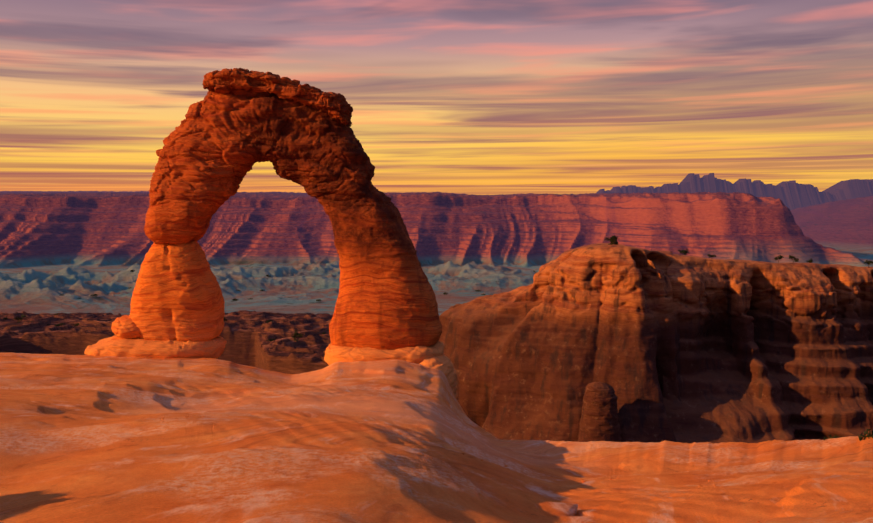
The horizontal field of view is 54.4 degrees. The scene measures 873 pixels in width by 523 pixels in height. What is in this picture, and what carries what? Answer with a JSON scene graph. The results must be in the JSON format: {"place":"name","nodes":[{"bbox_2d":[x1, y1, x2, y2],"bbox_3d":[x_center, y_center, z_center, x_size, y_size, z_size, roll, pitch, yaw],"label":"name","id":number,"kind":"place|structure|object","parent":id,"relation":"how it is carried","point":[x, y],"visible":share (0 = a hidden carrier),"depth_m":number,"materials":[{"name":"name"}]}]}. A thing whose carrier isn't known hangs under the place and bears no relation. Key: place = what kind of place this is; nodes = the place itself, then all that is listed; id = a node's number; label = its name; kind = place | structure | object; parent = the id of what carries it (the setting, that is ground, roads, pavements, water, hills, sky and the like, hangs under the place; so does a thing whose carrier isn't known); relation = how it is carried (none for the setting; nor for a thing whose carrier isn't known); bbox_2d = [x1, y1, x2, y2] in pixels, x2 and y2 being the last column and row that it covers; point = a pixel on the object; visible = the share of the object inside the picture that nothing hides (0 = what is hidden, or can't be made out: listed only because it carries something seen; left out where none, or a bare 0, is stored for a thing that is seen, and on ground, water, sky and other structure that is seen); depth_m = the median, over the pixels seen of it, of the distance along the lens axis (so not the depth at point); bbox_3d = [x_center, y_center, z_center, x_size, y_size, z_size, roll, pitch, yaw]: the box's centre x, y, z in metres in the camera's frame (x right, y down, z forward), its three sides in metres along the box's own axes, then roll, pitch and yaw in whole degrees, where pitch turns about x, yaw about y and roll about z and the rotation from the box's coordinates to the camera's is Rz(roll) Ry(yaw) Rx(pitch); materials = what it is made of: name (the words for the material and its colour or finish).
{"place":"outdoors","nodes":[
{"label":"outdoors","id":0,"kind":"place"},
{"bbox_2d":[0,352,872,522],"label":"slickrock ground","id":1,"kind":"structure","parent":0,"point":[81,442],"depth_m":15.02,"materials":[{"name":"orange stone"}]},
{"bbox_2d":[84,335,226,358],"bbox_3d":[-19.453,6.026,58.926,9.338,2.085,6.113,0,4,1],"label":"rock base","id":2,"kind":"object","parent":1,"relation":"on","point":[115,345],"visible":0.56,"depth_m":56.31,"materials":[{"name":"stone"}]},
{"bbox_2d":[111,315,140,338],"bbox_3d":[-20.703,4.528,58.295,3.182,1.703,3.264,0,4,1],"label":"boulder","id":3,"kind":"object","parent":2,"relation":"on","point":[124,327],"visible":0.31,"depth_m":56.95,"materials":[{"name":"orange stone"}]},
{"bbox_2d":[129,240,224,341],"bbox_3d":[-17.920,1.866,58.686,6.104,7.279,4.754,0,4,1],"label":"arch leg","id":4,"kind":"object","parent":2,"relation":"on","point":[177,295],"visible":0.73,"depth_m":56.77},
{"bbox_2d":[324,341,444,364],"bbox_3d":[-3.530,6.267,58.676,8.214,1.924,6.413,0,4,1],"label":"rock base","id":5,"kind":"object","parent":1,"relation":"on","point":[416,354],"visible":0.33,"depth_m":55.82,"materials":[{"name":"stone"}]},
{"bbox_2d":[144,87,441,349],"bbox_3d":[-9.763,-3.394,58.112,20.316,18.380,5.772,0,4,1],"label":"arch span","id":6,"kind":"object","parent":5,"relation":"on","point":[217,146],"visible":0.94,"depth_m":56.23,"materials":[{"name":"stone"}]},
{"bbox_2d":[202,68,352,126],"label":"caprock","id":7,"kind":"structure","parent":6,"relation":"on","point":[335,105],"depth_m":55.71,"materials":[{"name":"stone"}]},
{"bbox_2d":[418,355,457,396],"bbox_3d":[-0.353,8.358,57.391,3.634,4.557,6.094,0,4,1],"label":"rock ledge","id":8,"kind":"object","parent":1,"relation":"on","point":[444,364],"depth_m":55.77,"materials":[{"name":"stone"}]},
{"bbox_2d":[528,502,577,516],"bbox_3d":[1.581,3.635,12.206,1.125,0.228,0.564,-2,5,-28],"label":"rock","id":9,"kind":"object","parent":1,"relation":"on","point":[553,509],"visible":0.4,"depth_m":12.19,"materials":[{"name":"orange stone"}]},
{"bbox_2d":[577,382,621,441],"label":"rock pillar","id":10,"kind":"structure","parent":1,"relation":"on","point":[599,418],"depth_m":95.20,"materials":[{"name":"stone"}]},
{"bbox_2d":[823,434,838,439],"bbox_3d":[11.105,5.053,23.879,0.474,0.387,0.462,1,4,18],"label":"scrub","id":11,"kind":"object","parent":1,"relation":"on","point":[835,436],"visible":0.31,"depth_m":23.87,"materials":[{"name":"green plant"}]},
{"bbox_2d":[858,429,872,440],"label":"scrub","id":12,"kind":"object","parent":1,"relation":"on","point":[861,436],"visible":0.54,"depth_m":22.25,"materials":[{"name":"green plant"}]},
{"bbox_2d":[0,191,872,373],"bbox_3d":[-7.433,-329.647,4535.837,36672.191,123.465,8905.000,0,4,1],"label":"landscape","id":13,"kind":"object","parent":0,"point":[72,246],"depth_m":898.70,"materials":[{"name":"red stone"}]},
{"bbox_2d":[292,330,302,338],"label":"scrub","id":14,"kind":"object","parent":13,"relation":"on","point":[296,334],"visible":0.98,"depth_m":237.14,"materials":[{"name":"green plant"}]},
{"bbox_2d":[0,0,872,194],"label":"sky","id":15,"kind":"structure","parent":0,"point":[475,97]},
{"bbox_2d":[439,243,872,442],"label":"rock cliff","id":16,"kind":"structure","parent":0,"point":[667,345],"depth_m":104.82,"materials":[{"name":"brown stone"}]},
{"bbox_2d":[604,235,619,244],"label":"juniper","id":17,"kind":"object","parent":16,"relation":"on","point":[612,239],"visible":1,"depth_m":108.52,"materials":[{"name":"green plant"}]},
{"bbox_2d":[678,249,688,254],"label":"juniper","id":18,"kind":"object","parent":16,"relation":"on","point":[685,251],"visible":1,"depth_m":114.32,"materials":[{"name":"green plant"}]},
{"bbox_2d":[774,255,783,262],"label":"juniper","id":19,"kind":"object","parent":16,"relation":"on","point":[779,257],"visible":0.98,"depth_m":116.14,"materials":[{"name":"green plant"}]},
{"bbox_2d":[789,255,798,262],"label":"juniper","id":20,"kind":"object","parent":16,"relation":"on","point":[792,257],"visible":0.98,"depth_m":117.77,"materials":[{"name":"green plant"}]},
{"bbox_2d":[863,260,872,267],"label":"juniper","id":21,"kind":"object","parent":16,"relation":"on","point":[868,262],"visible":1,"depth_m":117.50,"materials":[{"name":"green plant"}]},
{"bbox_2d":[596,173,872,209],"bbox_3d":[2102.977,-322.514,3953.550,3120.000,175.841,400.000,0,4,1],"label":"distant ridge","id":22,"kind":"structure","parent":0,"point":[792,195],"depth_m":3848.08,"materials":[{"name":"purple stone"}]}
]}

